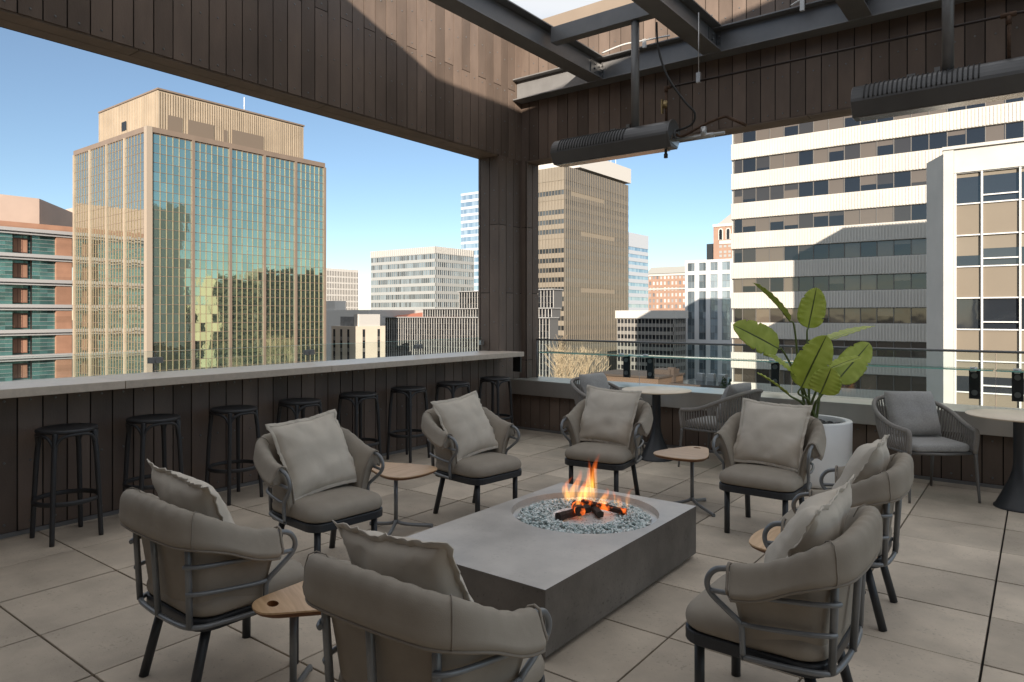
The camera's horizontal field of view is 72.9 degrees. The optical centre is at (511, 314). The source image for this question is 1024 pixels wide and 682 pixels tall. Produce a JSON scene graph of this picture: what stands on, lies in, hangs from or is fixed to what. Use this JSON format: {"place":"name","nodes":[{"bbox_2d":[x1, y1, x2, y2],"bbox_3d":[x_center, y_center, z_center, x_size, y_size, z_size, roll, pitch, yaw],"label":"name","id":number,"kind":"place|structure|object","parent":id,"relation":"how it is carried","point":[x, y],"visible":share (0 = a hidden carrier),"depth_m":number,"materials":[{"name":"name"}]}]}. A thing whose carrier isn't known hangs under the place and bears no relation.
{"place":"outdoors","nodes":[
{"label":"outdoors","id":0,"kind":"place"},
{"bbox_2d":[0,194,72,381],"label":"civic building","id":1,"kind":"structure","parent":0,"point":[36,261],"depth_m":165.98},
{"bbox_2d":[12,237,27,252],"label":"window frame","id":2,"kind":"structure","parent":1,"relation":"in","point":[20,245],"depth_m":163.91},
{"bbox_2d":[12,263,27,277],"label":"window frame","id":3,"kind":"structure","parent":1,"relation":"in","point":[19,270],"depth_m":163.91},
{"bbox_2d":[12,288,27,302],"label":"window frame","id":4,"kind":"structure","parent":1,"relation":"in","point":[19,295],"depth_m":163.83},
{"bbox_2d":[12,313,27,327],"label":"window frame","id":5,"kind":"structure","parent":1,"relation":"in","point":[19,320],"depth_m":163.83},
{"bbox_2d":[12,338,27,352],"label":"window frame","id":6,"kind":"structure","parent":1,"relation":"in","point":[20,345],"depth_m":163.91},
{"bbox_2d":[12,363,27,378],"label":"window frame","id":7,"kind":"structure","parent":1,"relation":"in","point":[18,370],"depth_m":163.83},
{"bbox_2d":[72,320,72,376],"bbox_3d":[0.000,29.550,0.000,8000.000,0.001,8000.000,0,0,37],"label":"ground","id":8,"kind":"structure","parent":0,"point":[72,349],"depth_m":599.74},
{"bbox_2d":[326,268,357,309],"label":"office building","id":9,"kind":"structure","parent":8,"relation":"on","point":[341,284],"depth_m":427.80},
{"bbox_2d":[331,314,384,359],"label":"office building","id":10,"kind":"structure","parent":8,"relation":"on","point":[355,332],"depth_m":203.86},
{"bbox_2d":[377,329,379,356],"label":"window","id":11,"kind":"structure","parent":10,"relation":"in","point":[378,330],"depth_m":206.60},
{"bbox_2d":[371,246,473,309],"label":"office building","id":12,"kind":"structure","parent":8,"relation":"on","point":[420,277],"depth_m":365.53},
{"bbox_2d":[383,289,562,376],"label":"office building","id":13,"kind":"structure","parent":8,"relation":"on","point":[449,328],"depth_m":230.44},
{"bbox_2d":[544,332,589,377],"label":"bare tree","id":14,"kind":"object","parent":8,"relation":"on","point":[557,369],"visible":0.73,"depth_m":159.61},
{"bbox_2d":[546,346,608,377],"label":"bare tree","id":15,"kind":"object","parent":8,"relation":"on","point":[586,367],"visible":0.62,"depth_m":164.24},
{"bbox_2d":[538,160,630,377],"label":"office tower","id":16,"kind":"structure","parent":8,"relation":"on","point":[583,236],"depth_m":289.94,"materials":[{"name":"beige concrete"}]},
{"bbox_2d":[590,369,684,384],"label":"building","id":17,"kind":"structure","parent":8,"relation":"on","point":[617,376],"depth_m":117.93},
{"bbox_2d":[628,232,648,309],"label":"office tower","id":18,"kind":"structure","parent":8,"relation":"on","point":[638,269],"depth_m":353.33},
{"bbox_2d":[685,259,731,379],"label":"office building","id":19,"kind":"structure","parent":8,"relation":"on","point":[708,287],"depth_m":245.47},
{"bbox_2d":[688,275,694,288],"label":"window","id":20,"kind":"structure","parent":19,"relation":"in","point":[691,278],"depth_m":249.63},
{"bbox_2d":[688,292,694,338],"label":"window","id":21,"kind":"structure","parent":19,"relation":"in","point":[691,295],"depth_m":249.63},
{"bbox_2d":[688,345,694,378],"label":"window","id":22,"kind":"structure","parent":19,"relation":"in","point":[691,348],"depth_m":249.63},
{"bbox_2d":[699,275,705,287],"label":"window","id":23,"kind":"structure","parent":19,"relation":"in","point":[702,278],"depth_m":247.14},
{"bbox_2d":[699,291,705,339],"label":"window","id":24,"kind":"structure","parent":19,"relation":"in","point":[702,294],"depth_m":247.14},
{"bbox_2d":[699,345,705,376],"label":"window","id":25,"kind":"structure","parent":19,"relation":"in","point":[702,348],"depth_m":247.14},
{"bbox_2d":[710,345,717,376],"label":"window","id":26,"kind":"structure","parent":19,"relation":"in","point":[714,349],"depth_m":244.44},
{"bbox_2d":[711,274,717,287],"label":"window","id":27,"kind":"structure","parent":19,"relation":"in","point":[714,277],"depth_m":244.44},
{"bbox_2d":[711,291,717,339],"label":"window","id":28,"kind":"structure","parent":19,"relation":"in","point":[714,294],"depth_m":244.44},
{"bbox_2d":[722,262,729,269],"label":"window","id":29,"kind":"structure","parent":19,"relation":"in","point":[725,265],"depth_m":241.95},
{"bbox_2d":[722,274,729,287],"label":"window","id":30,"kind":"structure","parent":19,"relation":"in","point":[725,277],"depth_m":241.95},
{"bbox_2d":[722,291,729,339],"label":"window","id":31,"kind":"structure","parent":19,"relation":"in","point":[725,294],"depth_m":241.95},
{"bbox_2d":[722,345,729,377],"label":"window","id":32,"kind":"structure","parent":19,"relation":"in","point":[725,349],"depth_m":241.83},
{"bbox_2d":[73,87,325,376],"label":"glass tower","id":33,"kind":"structure","parent":0,"point":[199,223],"depth_m":154.39,"materials":[{"name":"glass"}]},
{"bbox_2d":[0,0,731,319],"label":"sky","id":34,"kind":"structure","parent":0,"point":[384,191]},
{"bbox_2d":[326,301,422,360],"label":"building","id":35,"kind":"structure","parent":0,"point":[336,311],"depth_m":266.89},
{"bbox_2d":[394,312,422,316],"bbox_3d":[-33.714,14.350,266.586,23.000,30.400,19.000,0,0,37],"label":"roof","id":36,"kind":"structure","parent":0,"point":[414,315],"depth_m":261.86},
{"bbox_2d":[461,191,477,290],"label":"glass tower","id":37,"kind":"structure","parent":0,"point":[469,221],"depth_m":592.74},
{"bbox_2d":[0,429,1023,681],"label":"floor","id":38,"kind":"structure","parent":0,"point":[72,609],"depth_m":3.77,"materials":[{"name":"tile"}]},
{"bbox_2d":[29,423,103,546],"bbox_3d":[-3.108,1.168,4.837,0.416,0.766,0.416,0,0,35],"label":"bar stool","id":39,"kind":"object","parent":38,"relation":"on","point":[78,431],"visible":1,"depth_m":4.79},
{"bbox_2d":[122,414,183,492],"bbox_3d":[-2.748,1.168,5.310,0.416,0.766,0.416,0,0,40],"label":"bar stool","id":40,"kind":"object","parent":38,"relation":"on","point":[163,421],"visible":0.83,"depth_m":5.28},
{"bbox_2d":[119,487,303,681],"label":"lounge chair","id":41,"kind":"object","parent":38,"relation":"on","point":[207,575],"visible":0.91,"depth_m":2.76,"materials":[{"name":"fabric"}]},
{"bbox_2d":[147,459,234,523],"bbox_3d":[-1.320,0.871,2.938,0.510,0.510,0.179,6,31,37],"label":"throw pillow","id":42,"kind":"object","parent":41,"relation":"on","point":[184,491],"visible":0.31,"depth_m":2.80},
{"bbox_2d":[205,405,262,505],"bbox_3d":[-2.344,1.168,5.838,0.416,0.766,0.416,0,0,33],"label":"bar stool","id":43,"kind":"object","parent":38,"relation":"on","point":[237,411],"visible":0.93,"depth_m":5.79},
{"bbox_2d":[0,358,505,538],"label":"parapet wall","id":44,"kind":"structure","parent":38,"relation":"on","point":[107,412],"depth_m":5.77,"materials":[{"name":"wood"}]},
{"bbox_2d":[3,338,483,371],"bbox_3d":[-3.173,0.442,5.698,0.042,0.257,9.188,0,0,37],"label":"glass screen","id":45,"kind":"object","parent":44,"relation":"on","point":[156,359],"visible":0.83,"depth_m":6.75,"materials":[{"name":"glass"}]},
{"bbox_2d":[0,351,523,398],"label":"bar counter","id":46,"kind":"object","parent":44,"relation":"on","point":[24,388],"visible":1,"depth_m":5.83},
{"bbox_2d":[252,581,320,681],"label":"side table","id":47,"kind":"object","parent":38,"relation":"on","point":[290,603],"visible":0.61,"depth_m":2.73,"materials":[{"name":"brown wood"}]},
{"bbox_2d":[276,398,321,422],"bbox_3d":[-1.947,1.168,6.359,0.416,0.766,0.416,0,0,37],"label":"bar stool","id":48,"kind":"object","parent":38,"relation":"on","point":[303,403],"visible":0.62,"depth_m":6.30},
{"bbox_2d":[253,427,384,552],"bbox_3d":[-1.175,1.143,4.303,0.638,0.824,0.785,0,0,42],"label":"lounge chair","id":49,"kind":"object","parent":38,"relation":"on","point":[349,504],"visible":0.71,"depth_m":4.13,"materials":[{"name":"fabric"}]},
{"bbox_2d":[265,409,356,499],"bbox_3d":[-1.235,0.872,4.350,0.185,0.510,0.510,-36,-18,36],"label":"throw pillow","id":50,"kind":"object","parent":49,"relation":"on","point":[313,453],"visible":0.95,"depth_m":4.27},
{"bbox_2d":[337,391,381,454],"bbox_3d":[-1.531,1.168,6.904,0.416,0.766,0.416,0,0,39],"label":"bar stool","id":51,"kind":"object","parent":38,"relation":"on","point":[359,396],"visible":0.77,"depth_m":6.88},
{"bbox_2d":[369,462,436,534],"bbox_3d":[-0.787,1.335,5.034,0.460,0.430,0.591,0,0,-25],"label":"side table","id":52,"kind":"object","parent":38,"relation":"on","point":[396,472],"visible":0.84,"depth_m":4.94,"materials":[{"name":"brown wood"}]},
{"bbox_2d":[386,386,430,462],"bbox_3d":[-1.113,1.168,7.452,0.416,0.766,0.416,0,0,32],"label":"bar stool","id":53,"kind":"object","parent":38,"relation":"on","point":[406,391],"visible":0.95,"depth_m":7.39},
{"bbox_2d":[302,550,551,681],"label":"lounge chair","id":54,"kind":"object","parent":38,"relation":"on","point":[388,629],"visible":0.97,"depth_m":1.95,"materials":[{"name":"fabric"}]},
{"bbox_2d":[332,520,473,601],"bbox_3d":[-0.295,0.872,2.149,0.510,0.510,0.184,-5,24,38],"label":"throw pillow","id":55,"kind":"object","parent":54,"relation":"on","point":[431,565],"visible":0.45,"depth_m":2.01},
{"bbox_2d":[434,381,469,448],"bbox_3d":[-0.682,1.168,8.017,0.416,0.766,0.416,0,0,41],"label":"bar stool","id":56,"kind":"object","parent":38,"relation":"on","point":[453,385],"visible":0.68,"depth_m":7.94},
{"bbox_2d":[421,406,521,513],"bbox_3d":[-0.298,1.143,5.403,0.638,0.824,0.785,0,0,44],"label":"lounge chair","id":57,"kind":"object","parent":38,"relation":"on","point":[488,467],"visible":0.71,"depth_m":5.23,"materials":[{"name":"fabric"}]},
{"bbox_2d":[430,391,497,461],"bbox_3d":[-0.356,0.872,5.452,0.510,0.510,0.176,-8,-23,-49],"label":"throw pillow","id":58,"kind":"object","parent":57,"relation":"on","point":[464,421],"visible":0.95,"depth_m":5.37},
{"bbox_2d":[478,376,512,422],"bbox_3d":[-0.209,1.168,8.637,0.416,0.766,0.416,0,0,34],"label":"bar stool","id":59,"kind":"object","parent":38,"relation":"on","point":[492,380],"visible":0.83,"depth_m":8.60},
{"bbox_2d":[478,155,537,423],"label":"corner column","id":60,"kind":"structure","parent":38,"relation":"on","point":[507,254],"depth_m":9.39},
{"bbox_2d":[0,0,520,160],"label":"lintel wall","id":61,"kind":"structure","parent":60,"relation":"on","point":[427,72],"depth_m":7.08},
{"bbox_2d":[407,482,695,657],"bbox_3d":[0.254,1.386,4.055,1.025,0.328,1.695,0,0,37],"label":"fire table","id":62,"kind":"object","parent":38,"relation":"on","point":[573,584],"visible":0.67,"depth_m":3.65,"materials":[{"name":"concrete"}]},
{"bbox_2d":[555,504,590,520],"bbox_3d":[0.376,1.212,4.235,0.258,0.059,0.055,0,0,-39],"label":"log","id":63,"kind":"object","parent":62,"relation":"on","point":[565,515],"visible":0.69,"depth_m":4.18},
{"bbox_2d":[571,500,584,515],"bbox_3d":[0.406,1.193,4.268,0.066,0.077,0.211,0,0,-1],"label":"log","id":64,"kind":"object","parent":63,"relation":"on","point":[578,507],"visible":0.96,"depth_m":4.17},
{"bbox_2d":[517,497,651,533],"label":"pebbles","id":65,"kind":"object","parent":62,"relation":"on","point":[545,510],"visible":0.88,"depth_m":4.17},
{"bbox_2d":[581,499,626,514],"bbox_3d":[0.570,1.197,4.308,0.290,0.068,0.042,0,0,25],"label":"log","id":66,"kind":"object","parent":65,"relation":"on","point":[614,509],"visible":0.93,"depth_m":4.28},
{"bbox_2d":[591,506,603,517],"bbox_3d":[0.518,1.215,4.322,0.046,0.046,0.255,0,0,-7],"label":"log","id":67,"kind":"object","parent":62,"relation":"on","point":[597,511],"visible":0.77,"depth_m":4.21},
{"bbox_2d":[560,398,652,494],"bbox_3d":[0.793,1.143,5.878,0.785,0.824,0.638,0,0,30],"label":"lounge chair","id":68,"kind":"object","parent":38,"relation":"on","point":[615,458],"visible":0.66,"depth_m":5.70,"materials":[{"name":"fabric"}]},
{"bbox_2d":[579,385,641,447],"bbox_3d":[0.824,0.871,5.946,0.510,0.510,0.182,3,-23,32],"label":"throw pillow","id":69,"kind":"object","parent":68,"relation":"on","point":[608,415],"visible":0.99,"depth_m":5.88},
{"bbox_2d":[570,377,643,450],"bbox_3d":[1.052,1.141,7.925,0.706,0.821,0.695,0,0,-43],"label":"rope armchair","id":70,"kind":"object","parent":38,"relation":"on","point":[577,392],"visible":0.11,"depth_m":7.88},
{"bbox_2d":[579,373,609,393],"bbox_3d":[0.975,0.875,8.009,0.430,0.400,0.154,0,-22,-43],"label":"back cushion","id":71,"kind":"object","parent":70,"relation":"on","point":[598,380],"visible":0.51,"depth_m":7.94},
{"bbox_2d":[622,386,691,461],"bbox_3d":[1.550,1.179,7.434,0.740,0.742,0.740,0,0,37],"label":"pedestal table","id":72,"kind":"object","parent":38,"relation":"on","point":[656,442],"visible":0.85,"depth_m":7.38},
{"bbox_2d":[653,446,714,516],"bbox_3d":[1.380,1.335,5.625,0.460,0.430,0.591,0,0,10],"label":"side table","id":73,"kind":"object","parent":38,"relation":"on","point":[691,454],"visible":0.85,"depth_m":5.54,"materials":[{"name":"brown wood"}]},
{"bbox_2d":[678,389,762,466],"bbox_3d":[2.135,1.141,7.003,0.707,0.821,0.695,0,0,-45],"label":"rope armchair","id":74,"kind":"object","parent":38,"relation":"on","point":[709,423],"visible":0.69,"depth_m":6.80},
{"bbox_2d":[715,383,751,421],"bbox_3d":[2.216,0.875,6.922,0.430,0.400,0.160,0,22,-45],"label":"back cushion","id":75,"kind":"object","parent":74,"relation":"on","point":[731,389],"visible":0.48,"depth_m":6.79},
{"bbox_2d":[511,376,1023,488],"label":"parapet wall","id":76,"kind":"structure","parent":38,"relation":"on","point":[544,404],"depth_m":7.14,"materials":[{"name":"wood"}]},
{"bbox_2d":[536,339,1023,409],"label":"glass railing","id":77,"kind":"object","parent":76,"relation":"on","point":[894,349],"visible":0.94,"depth_m":7.66,"materials":[{"name":"glass"}]},
{"bbox_2d":[539,351,1023,401],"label":"drink rail","id":78,"kind":"object","parent":77,"relation":"attached to","point":[1017,384],"visible":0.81,"depth_m":6.96,"materials":[{"name":"metal"}]},
{"bbox_2d":[711,412,825,532],"bbox_3d":[1.842,1.143,5.003,0.785,0.824,0.638,0,0,37],"label":"lounge chair","id":79,"kind":"object","parent":38,"relation":"on","point":[765,481],"visible":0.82,"depth_m":4.83,"materials":[{"name":"fabric"}]},
{"bbox_2d":[733,398,812,472],"bbox_3d":[1.887,0.869,5.057,0.510,0.510,0.181,2,-26,38],"label":"throw pillow","id":80,"kind":"object","parent":79,"relation":"on","point":[770,434],"visible":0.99,"depth_m":4.99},
{"bbox_2d":[685,504,882,681],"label":"lounge chair","id":81,"kind":"object","parent":38,"relation":"on","point":[800,614],"visible":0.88,"depth_m":2.40,"materials":[{"name":"fabric"}]},
{"bbox_2d":[764,474,854,562],"bbox_3d":[1.099,0.871,2.614,0.186,0.510,0.510,35,25,32],"label":"throw pillow","id":82,"kind":"object","parent":81,"relation":"on","point":[819,519],"visible":0.55,"depth_m":2.46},
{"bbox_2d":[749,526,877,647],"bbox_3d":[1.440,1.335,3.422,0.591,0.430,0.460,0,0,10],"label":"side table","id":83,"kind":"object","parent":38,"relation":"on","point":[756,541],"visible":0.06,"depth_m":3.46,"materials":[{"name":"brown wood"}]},
{"bbox_2d":[810,414,852,488],"bbox_3d":[2.760,1.259,6.420,0.716,0.582,0.716,0,0,37],"label":"planter","id":84,"kind":"object","parent":38,"relation":"on","point":[839,440],"visible":0.23,"depth_m":6.09,"materials":[{"name":"stone"}]},
{"bbox_2d":[733,283,873,417],"bbox_3d":[2.780,0.382,6.301,1.690,1.354,0.656,0,0,-16],"label":"potted plant","id":85,"kind":"object","parent":84,"relation":"in","point":[808,368],"visible":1,"depth_m":6.23,"materials":[{"name":"green plant"}]},
{"bbox_2d":[778,452,913,631],"bbox_3d":[1.763,1.143,3.688,0.638,0.824,0.785,0,0,35],"label":"lounge chair","id":86,"kind":"object","parent":38,"relation":"on","point":[886,491],"visible":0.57,"depth_m":3.39,"materials":[{"name":"fabric"}]},
{"bbox_2d":[832,435,889,488],"bbox_3d":[1.833,0.873,3.655,0.180,0.510,0.510,32,14,31],"label":"throw pillow","id":87,"kind":"object","parent":86,"relation":"on","point":[867,461],"visible":0.47,"depth_m":3.49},
{"bbox_2d":[872,395,980,503],"bbox_3d":[3.549,1.141,6.022,0.706,0.821,0.695,0,0,-1],"label":"rope armchair","id":88,"kind":"object","parent":38,"relation":"on","point":[906,441],"visible":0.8,"depth_m":5.84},
{"bbox_2d":[884,391,941,435],"bbox_3d":[3.547,0.875,6.136,0.430,0.400,0.158,0,-22,-1],"label":"back cushion","id":89,"kind":"object","parent":88,"relation":"on","point":[915,413],"visible":0.89,"depth_m":6.07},
{"bbox_2d":[965,409,1023,512],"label":"pedestal table","id":90,"kind":"object","parent":38,"relation":"on","point":[1010,497],"visible":1,"depth_m":5.51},
{"bbox_2d":[615,310,687,379],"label":"office building","id":91,"kind":"structure","parent":0,"point":[654,325],"depth_m":235.56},
{"bbox_2d":[648,266,684,309],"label":"office building","id":92,"kind":"structure","parent":0,"point":[666,286],"depth_m":412.68,"materials":[{"name":"brick"}]},
{"bbox_2d":[655,367,731,388],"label":"building","id":93,"kind":"structure","parent":0,"point":[710,380],"depth_m":118.52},
{"bbox_2d":[707,214,731,259],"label":"brick tower","id":94,"kind":"structure","parent":0,"point":[719,247],"depth_m":457.12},
{"bbox_2d":[521,0,1023,164],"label":"lintel wall","id":95,"kind":"structure","parent":0,"point":[819,88],"depth_m":7.62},
{"bbox_2d":[731,97,1023,397],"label":"office tower","id":96,"kind":"structure","parent":0,"point":[833,210],"depth_m":82.86,"materials":[{"name":"concrete"}]},
{"bbox_2d":[734,368,917,390],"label":"window frame","id":97,"kind":"structure","parent":96,"relation":"in","point":[734,368],"depth_m":82.18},
{"bbox_2d":[734,273,922,292],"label":"window frame","id":98,"kind":"structure","parent":96,"relation":"in","point":[901,273],"depth_m":83.73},
{"bbox_2d":[734,169,925,203],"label":"window frame","id":99,"kind":"structure","parent":96,"relation":"in","point":[919,169],"depth_m":84.05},
{"bbox_2d":[734,203,925,232],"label":"window frame","id":100,"kind":"structure","parent":96,"relation":"in","point":[925,203],"depth_m":83.93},
{"bbox_2d":[734,238,925,262],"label":"window frame","id":101,"kind":"structure","parent":96,"relation":"in","point":[918,238],"depth_m":84.00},
{"bbox_2d":[734,307,925,323],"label":"window frame","id":102,"kind":"structure","parent":96,"relation":"in","point":[906,307],"depth_m":84.13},
{"bbox_2d":[734,338,925,357],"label":"window frame","id":103,"kind":"structure","parent":96,"relation":"in","point":[734,338],"depth_m":82.91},
{"bbox_2d":[734,100,1023,143],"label":"window frame","id":104,"kind":"structure","parent":96,"relation":"in","point":[1005,100],"depth_m":83.90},
{"bbox_2d":[734,121,1023,173],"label":"window frame","id":105,"kind":"structure","parent":96,"relation":"in","point":[1018,121],"depth_m":80.94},
{"bbox_2d":[926,137,1023,407],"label":"office building","id":106,"kind":"structure","parent":0,"point":[974,246],"depth_m":42.82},
{"bbox_2d":[957,176,980,203],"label":"window","id":107,"kind":"structure","parent":106,"relation":"in","point":[968,188],"depth_m":43.07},
{"bbox_2d":[957,255,980,265],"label":"window","id":108,"kind":"structure","parent":106,"relation":"in","point":[974,260],"depth_m":43.07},
{"bbox_2d":[957,298,980,328],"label":"window","id":109,"kind":"structure","parent":106,"relation":"in","point":[968,310],"depth_m":43.07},
{"bbox_2d":[957,376,980,391],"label":"window","id":110,"kind":"structure","parent":106,"relation":"in","point":[962,381],"depth_m":43.26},
{"bbox_2d":[983,377,1011,393],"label":"window","id":111,"kind":"structure","parent":106,"relation":"in","point":[986,380],"depth_m":42.20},
{"bbox_2d":[983,172,1018,201],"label":"window","id":112,"kind":"structure","parent":106,"relation":"in","point":[1007,182],"depth_m":42.09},
{"bbox_2d":[983,247,1018,264],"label":"window","id":113,"kind":"structure","parent":106,"relation":"in","point":[1007,251],"depth_m":42.09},
{"bbox_2d":[983,298,1018,328],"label":"window","id":114,"kind":"structure","parent":106,"relation":"in","point":[994,309],"depth_m":42.10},
{"bbox_2d":[1021,172,1023,198],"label":"window","id":115,"kind":"structure","parent":106,"relation":"in","point":[1022,173],"depth_m":41.46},
{"bbox_2d":[1021,298,1023,328],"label":"window","id":116,"kind":"structure","parent":106,"relation":"in","point":[1022,299],"depth_m":41.46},
{"bbox_3d":[0.532,-2.750,-3.424,17.000,9.200,0.400,0,0,37],"label":"penthouse block","id":117,"kind":"object","parent":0,"visible":0},
{"bbox_2d":[428,0,972,103],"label":"steel pergola","id":118,"kind":"object","parent":117,"relation":"attached to","point":[580,65],"visible":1,"depth_m":7.42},
{"bbox_2d":[550,19,679,166],"bbox_3d":[1.055,-2.280,7.240,1.394,1.460,0.297,0,0,37],"label":"patio heater","id":119,"kind":"object","parent":118,"relation":"hanging from","point":[633,139],"visible":0.99,"depth_m":7.06,"materials":[{"name":"metal"}]},
{"bbox_2d":[602,35,669,53],"bbox_3d":[1.464,-3.205,8.259,0.892,0.110,0.031,0,0,37],"label":"conduit","id":120,"kind":"object","parent":118,"relation":"attached to","point":[643,41],"visible":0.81,"depth_m":8.18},
{"bbox_2d":[656,22,695,131],"bbox_3d":[1.613,-2.360,6.819,0.414,1.121,0.064,0,0,37],"label":"power cable","id":121,"kind":"object","parent":118,"relation":"hanging from","point":[678,93],"visible":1,"depth_m":6.82,"materials":[{"name":"rubber"}]},
{"bbox_2d":[791,0,804,11],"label":"conduit","id":122,"kind":"object","parent":118,"relation":"attached to","point":[802,5],"visible":1,"depth_m":7.09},
{"bbox_2d":[661,10,1023,140],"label":"gas pipe","id":123,"kind":"object","parent":118,"relation":"hanging from","point":[1009,15],"visible":0.98,"depth_m":6.36,"materials":[{"name":"black metal"}]},
{"bbox_2d":[851,0,1023,121],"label":"patio heater","id":124,"kind":"object","parent":118,"relation":"hanging from","point":[949,85],"visible":1,"depth_m":5.40,"materials":[{"name":"metal"}]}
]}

